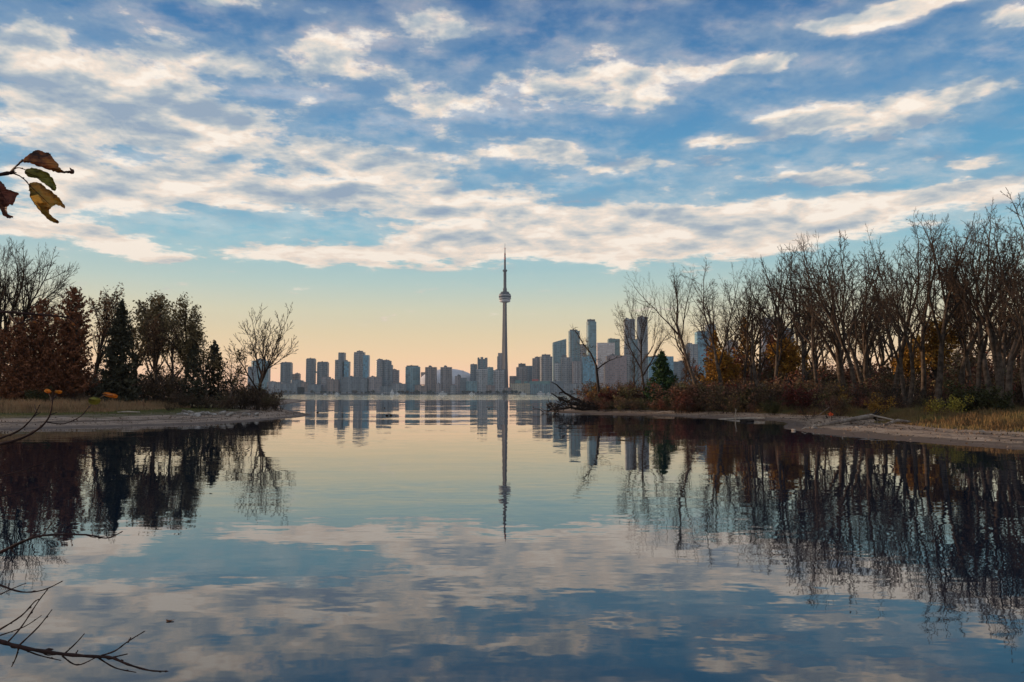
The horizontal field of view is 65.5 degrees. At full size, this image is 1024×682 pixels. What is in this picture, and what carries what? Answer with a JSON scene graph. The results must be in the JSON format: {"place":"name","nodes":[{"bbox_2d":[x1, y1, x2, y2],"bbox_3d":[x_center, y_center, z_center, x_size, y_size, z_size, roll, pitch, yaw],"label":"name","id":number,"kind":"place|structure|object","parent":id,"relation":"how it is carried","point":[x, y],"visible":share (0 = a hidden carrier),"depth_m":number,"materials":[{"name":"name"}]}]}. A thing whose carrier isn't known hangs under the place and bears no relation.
{"place":"outdoors","nodes":[
{"label":"outdoors","id":0,"kind":"place"},
{"bbox_2d":[0,397,311,429],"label":"shore","id":1,"kind":"structure","parent":0,"point":[132,418],"depth_m":59.17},
{"bbox_2d":[0,315,46,401],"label":"larch tree","id":2,"kind":"object","parent":1,"relation":"on","point":[15,371],"visible":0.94,"depth_m":75.47,"materials":[{"name":"brown plant"}]},
{"bbox_2d":[20,386,57,401],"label":"green bush","id":3,"kind":"object","parent":1,"relation":"on","point":[33,395],"visible":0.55,"depth_m":73.58,"materials":[{"name":"green plant"}]},
{"bbox_2d":[0,236,79,379],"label":"bare tree","id":4,"kind":"object","parent":1,"relation":"on","point":[14,301],"visible":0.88,"depth_m":82.02,"materials":[{"name":"brown plant"}]},
{"bbox_2d":[22,298,66,396],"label":"larch tree","id":5,"kind":"object","parent":1,"relation":"on","point":[44,351],"visible":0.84,"depth_m":77.74,"materials":[{"name":"brown plant"}]},
{"bbox_2d":[41,285,102,398],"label":"larch tree","id":6,"kind":"object","parent":1,"relation":"on","point":[74,363],"visible":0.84,"depth_m":79.53,"materials":[{"name":"brown plant"}]},
{"bbox_2d":[0,397,190,413],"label":"reeds","id":7,"kind":"object","parent":1,"relation":"on","point":[60,405],"visible":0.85,"depth_m":67.27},
{"bbox_2d":[84,282,134,382],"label":"bare tree","id":8,"kind":"object","parent":1,"relation":"on","point":[108,307],"visible":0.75,"depth_m":92.09,"materials":[{"name":"brown plant"}]},
{"bbox_2d":[0,406,225,415],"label":"grass","id":9,"kind":"structure","parent":1,"relation":"on","point":[180,409],"depth_m":65.43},
{"bbox_2d":[92,298,147,403],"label":"spruce tree","id":10,"kind":"object","parent":1,"relation":"on","point":[120,368],"visible":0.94,"depth_m":78.52,"materials":[{"name":"green plant"}]},
{"bbox_2d":[0,361,287,410],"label":"thicket","id":11,"kind":"object","parent":1,"relation":"on","point":[245,397],"visible":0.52,"depth_m":84.23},
{"bbox_2d":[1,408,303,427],"bbox_3d":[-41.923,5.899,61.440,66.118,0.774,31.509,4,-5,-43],"label":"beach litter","id":12,"kind":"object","parent":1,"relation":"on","point":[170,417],"visible":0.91,"depth_m":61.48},
{"bbox_2d":[124,290,182,385],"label":"leafy tree","id":13,"kind":"object","parent":1,"relation":"on","point":[139,310],"visible":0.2,"depth_m":92.79,"materials":[{"name":"green plant"}]},
{"bbox_2d":[136,312,177,401],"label":"leafy tree","id":14,"kind":"object","parent":1,"relation":"on","point":[157,345],"visible":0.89,"depth_m":83.49,"materials":[{"name":"green plant"}]},
{"bbox_2d":[131,293,184,398],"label":"leafy tree","id":15,"kind":"object","parent":1,"relation":"on","point":[156,311],"visible":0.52,"depth_m":86.28,"materials":[{"name":"green plant"}]},
{"bbox_2d":[159,316,187,384],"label":"leafy tree","id":16,"kind":"object","parent":1,"relation":"on","point":[172,368],"visible":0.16,"depth_m":96.24,"materials":[{"name":"green plant"}]},
{"bbox_2d":[156,292,205,406],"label":"leafy tree","id":17,"kind":"object","parent":1,"relation":"on","point":[183,315],"visible":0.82,"depth_m":83.00,"materials":[{"name":"green plant"}]},
{"bbox_2d":[178,344,208,407],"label":"fir tree","id":18,"kind":"object","parent":1,"relation":"on","point":[191,366],"visible":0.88,"depth_m":81.72,"materials":[{"name":"green plant"}]},
{"bbox_2d":[175,319,225,408],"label":"leafy tree","id":19,"kind":"object","parent":1,"relation":"on","point":[200,353],"visible":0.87,"depth_m":82.89,"materials":[{"name":"green plant"}]},
{"bbox_2d":[198,340,228,406],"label":"fir tree","id":20,"kind":"object","parent":1,"relation":"on","point":[215,347],"visible":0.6,"depth_m":84.69,"materials":[{"name":"green plant"}]},
{"bbox_2d":[207,345,255,408],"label":"gnarled tree","id":21,"kind":"object","parent":1,"relation":"on","point":[238,371],"visible":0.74,"depth_m":85.33,"materials":[{"name":"brown plant"}]},
{"bbox_2d":[228,303,297,409],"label":"bare tree","id":22,"kind":"object","parent":1,"relation":"on","point":[265,370],"visible":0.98,"depth_m":89.98,"materials":[{"name":"brown plant"}]},
{"bbox_2d":[247,358,270,391],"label":"skyscraper","id":23,"kind":"structure","parent":0,"point":[266,378],"depth_m":2987.07,"materials":[{"name":"stone"}]},
{"bbox_2d":[280,362,292,383],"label":"skyscraper","id":24,"kind":"structure","parent":0,"point":[286,372],"depth_m":2998.58,"materials":[{"name":"stone"}]},
{"bbox_2d":[306,358,315,384],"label":"skyscraper","id":25,"kind":"structure","parent":0,"point":[310,370],"depth_m":3009.46,"materials":[{"name":"concrete"}]},
{"bbox_2d":[315,361,328,384],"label":"skyscraper","id":26,"kind":"structure","parent":0,"point":[322,368],"depth_m":3009.21,"materials":[{"name":"stone"}]},
{"bbox_2d":[327,378,339,393],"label":"waterfront building","id":27,"kind":"structure","parent":0,"point":[333,384],"depth_m":2903.86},
{"bbox_2d":[335,352,350,393],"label":"skyscraper","id":28,"kind":"structure","parent":0,"point":[342,366],"depth_m":2987.70,"materials":[{"name":"stone"}]},
{"bbox_2d":[341,376,360,393],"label":"waterfront building","id":29,"kind":"structure","parent":0,"point":[350,384],"depth_m":2903.86,"materials":[{"name":"stone"}]},
{"bbox_2d":[354,350,369,377],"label":"skyscraper","id":30,"kind":"structure","parent":0,"point":[361,364],"depth_m":2989.39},
{"bbox_2d":[367,376,381,393],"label":"waterfront building","id":31,"kind":"structure","parent":0,"point":[374,383],"depth_m":2903.86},
{"bbox_2d":[405,365,419,393],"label":"skyscraper","id":32,"kind":"structure","parent":0,"point":[412,376],"depth_m":2980.49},
{"bbox_2d":[425,365,436,393],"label":"skyscraper","id":33,"kind":"structure","parent":0,"point":[430,377],"depth_m":2927.05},
{"bbox_2d":[440,365,451,393],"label":"skyscraper","id":34,"kind":"structure","parent":0,"point":[445,376],"depth_m":2927.05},
{"bbox_2d":[476,368,487,393],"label":"skyscraper","id":35,"kind":"structure","parent":0,"point":[482,378],"depth_m":2916.55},
{"bbox_2d":[499,248,510,387],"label":"observation tower","id":36,"kind":"structure","parent":0,"point":[504,296],"depth_m":2938.41,"materials":[{"name":"concrete"}]},
{"bbox_2d":[0,394,1023,681],"bbox_3d":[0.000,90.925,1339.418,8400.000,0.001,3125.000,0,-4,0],"label":"water","id":37,"kind":"structure","parent":0,"point":[430,538],"depth_m":11.20,"materials":[{"name":"blue liquid"}]},
{"bbox_2d":[0,0,1023,389],"label":"sky","id":38,"kind":"structure","parent":0,"point":[370,168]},
{"bbox_2d":[510,379,549,393],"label":"terminal building","id":39,"kind":"structure","parent":0,"point":[534,386],"depth_m":2905.14,"materials":[{"name":"stone"}]},
{"bbox_2d":[540,354,551,380],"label":"skyscraper","id":40,"kind":"structure","parent":0,"point":[545,367],"depth_m":2999.96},
{"bbox_2d":[552,339,565,380],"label":"skyscraper","id":41,"kind":"structure","parent":0,"point":[558,349],"depth_m":3254.82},
{"bbox_2d":[561,355,571,383],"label":"skyscraper","id":42,"kind":"structure","parent":0,"point":[566,369],"depth_m":2988.97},
{"bbox_2d":[568,329,579,360],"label":"skyscraper","id":43,"kind":"structure","parent":0,"point":[573,340],"depth_m":3086.23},
{"bbox_2d":[572,360,580,383],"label":"skyscraper","id":44,"kind":"structure","parent":0,"point":[576,371],"depth_m":2958.41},
{"bbox_2d":[582,355,595,388],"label":"skyscraper","id":45,"kind":"structure","parent":0,"point":[588,372],"depth_m":2959.47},
{"bbox_2d":[586,319,596,363],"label":"skyscraper","id":46,"kind":"structure","parent":0,"point":[591,330],"depth_m":3031.08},
{"bbox_2d":[597,343,614,389],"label":"skyscraper","id":47,"kind":"structure","parent":0,"point":[604,350],"depth_m":3303.80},
{"bbox_2d":[604,354,626,389],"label":"skyscraper","id":48,"kind":"structure","parent":0,"point":[615,370],"depth_m":3038.95,"materials":[{"name":"concrete"}]},
{"bbox_2d":[624,317,637,386],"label":"skyscraper","id":49,"kind":"structure","parent":0,"point":[631,345],"depth_m":3102.62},
{"bbox_2d":[637,315,647,387],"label":"skyscraper","id":50,"kind":"structure","parent":0,"point":[644,347],"depth_m":3084.99,"materials":[{"name":"concrete"}]},
{"bbox_2d":[685,343,697,383],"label":"skyscraper","id":51,"kind":"structure","parent":0,"point":[693,350],"depth_m":3103.31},
{"bbox_2d":[695,324,715,383],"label":"skyscraper","id":52,"kind":"structure","parent":0,"point":[701,351],"depth_m":3104.60,"materials":[{"name":"concrete"}]},
{"bbox_2d":[546,398,1023,449],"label":"shore","id":53,"kind":"structure","parent":0,"point":[924,435],"depth_m":44.22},
{"bbox_2d":[531,382,600,412],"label":"fallen tree","id":54,"kind":"object","parent":53,"relation":"on","point":[579,403],"visible":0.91,"depth_m":93.64,"materials":[{"name":"brown wood"}]},
{"bbox_2d":[571,325,623,408],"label":"dead tree","id":55,"kind":"object","parent":53,"relation":"on","point":[597,375],"visible":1,"depth_m":96.96,"materials":[{"name":"brown plant"}]},
{"bbox_2d":[612,286,672,385],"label":"bare tree","id":56,"kind":"object","parent":53,"relation":"on","point":[640,340],"visible":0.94,"depth_m":103.43,"materials":[{"name":"brown plant"}]},
{"bbox_2d":[639,350,680,406],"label":"spruce tree","id":57,"kind":"object","parent":53,"relation":"on","point":[662,372],"visible":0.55,"depth_m":91.49,"materials":[{"name":"green plant"}]},
{"bbox_2d":[623,262,707,404],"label":"leaning tree","id":58,"kind":"object","parent":53,"relation":"on","point":[676,313],"visible":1,"depth_m":91.41,"materials":[{"name":"brown plant"}]},
{"bbox_2d":[680,282,746,351],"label":"bare tree","id":59,"kind":"object","parent":53,"relation":"on","point":[711,323],"visible":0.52,"depth_m":116.14,"materials":[{"name":"brown plant"}]},
{"bbox_2d":[698,331,730,403],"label":"larch tree","id":60,"kind":"object","parent":53,"relation":"on","point":[716,338],"visible":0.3,"depth_m":97.93,"materials":[{"name":"orange plant"}]},
{"bbox_2d":[683,258,758,404],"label":"bare tree","id":61,"kind":"object","parent":53,"relation":"on","point":[703,307],"visible":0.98,"depth_m":92.17,"materials":[{"name":"brown plant"}]},
{"bbox_2d":[705,348,741,383],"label":"leafy tree","id":62,"kind":"object","parent":53,"relation":"on","point":[726,365],"visible":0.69,"depth_m":93.49,"materials":[{"name":"yellow plant"}]},
{"bbox_2d":[697,287,768,357],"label":"bare tree","id":63,"kind":"object","parent":53,"relation":"on","point":[729,328],"visible":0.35,"depth_m":108.52,"materials":[{"name":"brown plant"}]},
{"bbox_2d":[728,317,761,384],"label":"larch tree","id":64,"kind":"object","parent":53,"relation":"on","point":[742,349],"visible":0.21,"depth_m":101.73,"materials":[{"name":"orange plant"}]},
{"bbox_2d":[710,258,790,385],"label":"bare tree","id":65,"kind":"object","parent":53,"relation":"on","point":[748,351],"visible":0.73,"depth_m":94.12,"materials":[{"name":"brown plant"}]},
{"bbox_2d":[722,274,784,385],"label":"bare tree","id":66,"kind":"object","parent":53,"relation":"on","point":[760,346],"visible":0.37,"depth_m":96.76,"materials":[{"name":"brown plant"}]},
{"bbox_2d":[707,245,816,399],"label":"bare tree","id":67,"kind":"object","parent":53,"relation":"on","point":[776,353],"visible":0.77,"depth_m":88.29,"materials":[{"name":"brown plant"}]},
{"bbox_2d":[760,400,782,414],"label":"green bush","id":68,"kind":"object","parent":53,"relation":"on","point":[774,407],"visible":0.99,"depth_m":71.68,"materials":[{"name":"green plant"}]},
{"bbox_2d":[736,246,816,385],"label":"bare tree","id":69,"kind":"object","parent":53,"relation":"on","point":[782,315],"visible":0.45,"depth_m":92.64,"materials":[{"name":"brown plant"}]},
{"bbox_2d":[764,317,794,388],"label":"larch tree","id":70,"kind":"object","parent":53,"relation":"on","point":[775,340],"visible":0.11,"depth_m":103.84,"materials":[{"name":"orange plant"}]},
{"bbox_2d":[763,337,810,383],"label":"leafy tree","id":71,"kind":"object","parent":53,"relation":"on","point":[794,359],"visible":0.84,"depth_m":91.36,"materials":[{"name":"yellow plant"}]},
{"bbox_2d":[777,384,816,409],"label":"red bush","id":72,"kind":"object","parent":53,"relation":"on","point":[792,394],"visible":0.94,"depth_m":73.67,"materials":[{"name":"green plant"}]},
{"bbox_2d":[573,342,1023,418],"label":"thicket","id":73,"kind":"object","parent":53,"relation":"on","point":[689,398],"visible":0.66,"depth_m":82.21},
{"bbox_2d":[784,296,829,380],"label":"bare tree","id":74,"kind":"object","parent":53,"relation":"on","point":[807,334],"visible":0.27,"depth_m":100.79,"materials":[{"name":"brown plant"}]},
{"bbox_2d":[758,244,859,381],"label":"bare tree","id":75,"kind":"object","parent":53,"relation":"on","point":[801,338],"visible":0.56,"depth_m":87.22,"materials":[{"name":"brown plant"}]},
{"bbox_2d":[772,229,850,404],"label":"bare tree","id":76,"kind":"object","parent":53,"relation":"on","point":[811,343],"visible":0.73,"depth_m":81.02,"materials":[{"name":"brown plant"}]},
{"bbox_2d":[766,234,866,403],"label":"bare tree","id":77,"kind":"object","parent":53,"relation":"on","point":[840,335],"visible":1,"depth_m":73.97,"materials":[{"name":"brown plant"}]},
{"bbox_2d":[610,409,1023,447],"bbox_3d":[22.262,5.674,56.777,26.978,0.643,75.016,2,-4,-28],"label":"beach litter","id":78,"kind":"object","parent":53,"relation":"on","point":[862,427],"visible":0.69,"depth_m":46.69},
{"bbox_2d":[774,230,877,396],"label":"bare tree","id":79,"kind":"object","parent":53,"relation":"on","point":[836,357],"visible":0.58,"depth_m":83.41,"materials":[{"name":"brown plant"}]},
{"bbox_2d":[805,292,865,384],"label":"bare tree","id":80,"kind":"object","parent":53,"relation":"on","point":[844,358],"visible":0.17,"depth_m":109.15,"materials":[{"name":"brown plant"}]},
{"bbox_2d":[802,408,881,428],"bbox_3d":[20.845,4.898,50.580,8.865,1.224,0.962,2,-5,-33],"label":"driftwood log","id":81,"kind":"object","parent":53,"relation":"on","point":[857,418],"visible":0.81,"depth_m":51.37,"materials":[{"name":"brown wood"}]},
{"bbox_2d":[799,237,896,389],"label":"bare tree","id":82,"kind":"object","parent":53,"relation":"on","point":[865,346],"visible":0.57,"depth_m":77.93,"materials":[{"name":"brown plant"}]},
{"bbox_2d":[817,275,904,368],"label":"bare tree","id":83,"kind":"object","parent":53,"relation":"on","point":[842,353],"visible":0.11,"depth_m":112.40,"materials":[{"name":"brown plant"}]},
{"bbox_2d":[843,317,889,383],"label":"leafy tree","id":84,"kind":"object","parent":53,"relation":"on","point":[869,359],"visible":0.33,"depth_m":97.66,"materials":[{"name":"plant"}]},
{"bbox_2d":[845,284,912,370],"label":"bare tree","id":85,"kind":"object","parent":53,"relation":"on","point":[882,355],"visible":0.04,"depth_m":116.21,"materials":[{"name":"brown plant"}]},
{"bbox_2d":[863,392,897,415],"bbox_3d":[28.588,4.965,61.866,2.213,2.071,1.821,1,-4,-12],"label":"orange bush","id":86,"kind":"object","parent":53,"relation":"on","point":[873,404],"visible":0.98,"depth_m":61.68,"materials":[{"name":"plant"}]},
{"bbox_2d":[859,278,920,396],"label":"bare tree","id":87,"kind":"object","parent":53,"relation":"on","point":[885,349],"visible":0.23,"depth_m":99.56,"materials":[{"name":"brown plant"}]},
{"bbox_2d":[841,208,952,405],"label":"bare tree","id":88,"kind":"object","parent":53,"relation":"on","point":[897,378],"visible":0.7,"depth_m":69.71,"materials":[{"name":"brown plant"}]},
{"bbox_2d":[857,237,954,407],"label":"bare tree","id":89,"kind":"object","parent":53,"relation":"on","point":[897,314],"visible":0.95,"depth_m":67.02,"materials":[{"name":"brown plant"}]},
{"bbox_2d":[887,337,933,396],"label":"leafy tree","id":90,"kind":"object","parent":53,"relation":"on","point":[906,363],"visible":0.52,"depth_m":79.51,"materials":[{"name":"brown plant"}]},
{"bbox_2d":[852,213,974,405],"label":"bare tree","id":91,"kind":"object","parent":53,"relation":"on","point":[921,347],"visible":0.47,"depth_m":73.55,"materials":[{"name":"brown plant"}]},
{"bbox_2d":[909,317,967,379],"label":"leafy tree","id":92,"kind":"object","parent":53,"relation":"on","point":[932,346],"visible":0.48,"depth_m":83.33,"materials":[{"name":"brown plant"}]},
{"bbox_2d":[925,394,974,413],"bbox_3d":[27.969,4.209,50.996,2.761,1.954,2.359,-2,-4,23],"label":"yellow bush","id":93,"kind":"object","parent":53,"relation":"on","point":[955,404],"visible":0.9,"depth_m":50.94,"materials":[{"name":"green plant"}]},
{"bbox_2d":[894,213,1007,406],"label":"bare tree","id":94,"kind":"object","parent":53,"relation":"on","point":[940,367],"visible":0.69,"depth_m":65.87,"materials":[{"name":"brown plant"}]},
{"bbox_2d":[933,268,972,383],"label":"bare tree","id":95,"kind":"object","parent":53,"relation":"on","point":[968,371],"visible":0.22,"depth_m":81.76,"materials":[{"name":"brown plant"}]},
{"bbox_2d":[922,210,1023,404],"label":"bare tree","id":96,"kind":"object","parent":53,"relation":"on","point":[978,342],"visible":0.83,"depth_m":63.39,"materials":[{"name":"brown plant"}]},
{"bbox_2d":[943,380,1006,412],"bbox_3d":[30.168,3.902,52.610,3.948,2.723,3.333,-1,-4,8],"label":"green bush","id":97,"kind":"object","parent":53,"relation":"on","point":[979,400],"visible":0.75,"depth_m":52.52,"materials":[{"name":"green plant"}]},
{"bbox_2d":[937,199,1023,399],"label":"bare tree","id":98,"kind":"object","parent":53,"relation":"on","point":[995,343],"visible":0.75,"depth_m":62.47,"materials":[{"name":"brown plant"}]},
{"bbox_2d":[938,217,1023,391],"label":"bare tree","id":99,"kind":"object","parent":53,"relation":"on","point":[963,364],"visible":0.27,"depth_m":69.70,"materials":[{"name":"brown plant"}]},
{"bbox_2d":[950,212,1023,326],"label":"bare tree","id":100,"kind":"object","parent":53,"relation":"on","point":[998,262],"visible":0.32,"depth_m":65.82,"materials":[{"name":"brown plant"}]},
{"bbox_2d":[960,249,1023,377],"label":"bare tree","id":101,"kind":"object","parent":53,"relation":"on","point":[1006,342],"visible":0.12,"depth_m":76.60,"materials":[{"name":"brown plant"}]},
{"bbox_2d":[964,229,1023,407],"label":"bare tree","id":102,"kind":"object","parent":53,"relation":"on","point":[1010,365],"visible":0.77,"depth_m":59.02,"materials":[{"name":"brown plant"}]},
{"bbox_2d":[969,188,1023,396],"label":"bare tree","id":103,"kind":"object","parent":53,"relation":"on","point":[1021,301],"visible":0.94,"depth_m":57.23,"materials":[{"name":"brown plant"}]},
{"bbox_2d":[980,390,1018,411],"bbox_3d":[33.677,4.342,54.972,2.843,1.960,2.400,-1,-4,16],"label":"green bush","id":104,"kind":"object","parent":53,"relation":"on","point":[1008,399],"visible":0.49,"depth_m":54.29,"materials":[{"name":"green plant"}]},
{"bbox_2d":[640,401,1023,432],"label":"grass","id":105,"kind":"structure","parent":0,"point":[1002,420],"depth_m":48.36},
{"bbox_3d":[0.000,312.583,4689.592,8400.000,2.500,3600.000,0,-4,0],"label":"city shore","id":106,"kind":"structure","parent":0,"visible":0},
{"bbox_2d":[383,359,392,385],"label":"skyscraper","id":107,"kind":"structure","parent":106,"relation":"on","point":[388,374],"depth_m":2999.25,"materials":[{"name":"stone"}]},
{"bbox_2d":[420,369,469,384],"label":"domed stadium","id":108,"kind":"object","parent":106,"relation":"on","point":[456,372],"visible":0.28,"depth_m":3150.94,"materials":[{"name":"concrete"}]},
{"bbox_2d":[493,369,503,393],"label":"skyscraper","id":109,"kind":"structure","parent":106,"relation":"on","point":[498,378],"depth_m":2911.34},
{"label":"near bank","id":110,"kind":"structure","parent":0,"visible":0},
{"bbox_2d":[0,150,76,325],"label":"young tree","id":111,"kind":"object","parent":110,"relation":"on","point":[43,199],"visible":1,"depth_m":1.50,"materials":[{"name":"brown plant"}]},
{"bbox_2d":[0,389,168,672],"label":"waterside shrub","id":112,"kind":"object","parent":110,"relation":"on","point":[91,401],"visible":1,"depth_m":2.15,"materials":[{"name":"plant"}]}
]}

